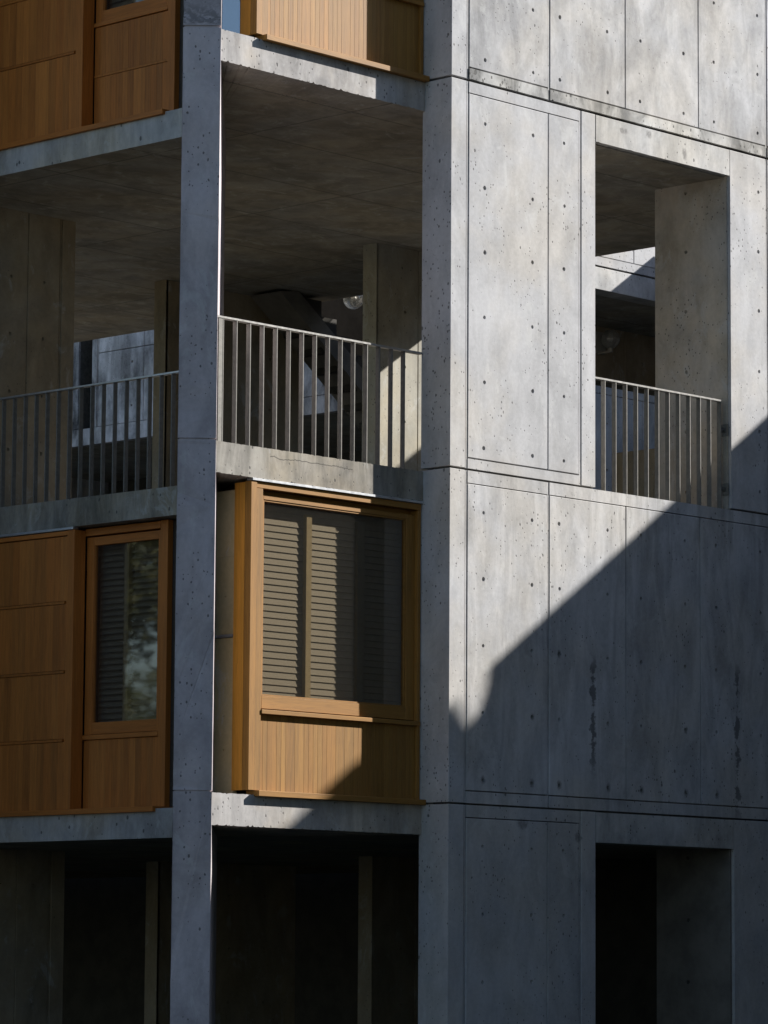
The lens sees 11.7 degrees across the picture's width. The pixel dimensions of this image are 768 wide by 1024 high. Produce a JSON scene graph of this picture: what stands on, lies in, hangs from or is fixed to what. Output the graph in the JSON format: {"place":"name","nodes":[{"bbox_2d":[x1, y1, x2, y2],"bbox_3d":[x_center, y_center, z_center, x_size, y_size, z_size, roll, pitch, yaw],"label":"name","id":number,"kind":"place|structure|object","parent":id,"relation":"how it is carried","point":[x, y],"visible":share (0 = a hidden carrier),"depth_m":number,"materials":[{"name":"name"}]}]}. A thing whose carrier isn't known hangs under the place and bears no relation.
{"place":"outdoors","nodes":[
{"label":"outdoors","id":0,"kind":"place"},
{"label":"ground","id":1,"kind":"structure","parent":0,"visible":0},
{"bbox_2d":[62,330,361,1023],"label":"laboratory building","id":2,"kind":"structure","parent":1,"relation":"on","point":[104,948],"depth_m":47.03,"materials":[{"name":"concrete"}]},
{"bbox_2d":[595,247,654,395],"bbox_3d":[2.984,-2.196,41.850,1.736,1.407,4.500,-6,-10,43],"label":"bridge tower","id":3,"kind":"structure","parent":2,"relation":"attached to","point":[625,297],"depth_m":41.45,"materials":[{"name":"concrete"}]},
{"bbox_2d":[595,329,619,354],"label":"globe lamp","id":4,"kind":"object","parent":3,"relation":"attached to","point":[599,342],"visible":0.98,"depth_m":42.04,"materials":[{"name":"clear glass"}]},
{"bbox_2d":[0,0,767,1023],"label":"concrete tower","id":5,"kind":"structure","parent":1,"relation":"on","point":[580,836],"depth_m":32.87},
{"bbox_2d":[0,520,176,816],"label":"teak window bay","id":6,"kind":"object","parent":5,"relation":"on","point":[128,737],"visible":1,"depth_m":33.08,"materials":[{"name":"teak wood"},{"name":"glass"},{"name":"dark metal"}]},
{"bbox_2d":[0,370,178,506],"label":"balcony railing","id":7,"kind":"object","parent":5,"relation":"on","point":[91,446],"visible":0.95,"depth_m":33.22,"materials":[{"name":"metal"}]},
{"bbox_2d":[0,0,183,150],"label":"teak window bay","id":8,"kind":"object","parent":5,"relation":"on","point":[46,66],"visible":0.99,"depth_m":33.77,"materials":[{"name":"wood"}]},
{"bbox_2d":[250,291,362,430],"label":"concrete stair","id":9,"kind":"object","parent":5,"relation":"on","point":[297,310],"visible":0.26,"depth_m":40.47,"materials":[{"name":"grey concrete"}]},
{"bbox_2d":[213,477,425,804],"bbox_3d":[-0.513,1.089,30.518,0.496,2.530,2.003,-6,-10,43],"label":"teak window bay","id":10,"kind":"object","parent":5,"relation":"on","point":[317,659],"visible":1,"depth_m":30.34,"materials":[{"name":"brown wood"}]},
{"bbox_2d":[217,315,422,468],"bbox_3d":[-0.520,-0.937,30.520,0.050,1.030,2.393,-6,-10,43],"label":"balcony railing","id":11,"kind":"object","parent":5,"relation":"on","point":[220,365],"visible":1,"depth_m":30.44,"materials":[{"name":"metal"}]},
{"bbox_2d":[222,0,429,81],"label":"teak window bay","id":12,"kind":"object","parent":5,"relation":"on","point":[386,36],"visible":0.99,"depth_m":31.07,"materials":[{"name":"teak wood"},{"name":"glass"},{"name":"metal"}]},
{"bbox_2d":[595,377,728,507],"bbox_3d":[2.435,-0.589,33.218,0.085,1.020,1.882,-6,-10,43],"label":"balcony railing","id":13,"kind":"object","parent":5,"relation":"on","point":[722,489],"visible":1,"depth_m":33.27,"materials":[{"name":"metal"}]},
{"bbox_2d":[592,385,654,491],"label":"court wall","id":14,"kind":"structure","parent":1,"relation":"on","point":[619,421],"depth_m":47.90,"materials":[{"name":"concrete"}]},
{"bbox_2d":[616,448,654,497],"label":"block wall","id":15,"kind":"structure","parent":1,"relation":"on","point":[619,462],"depth_m":39.49,"materials":[{"name":"concrete"}]}
]}

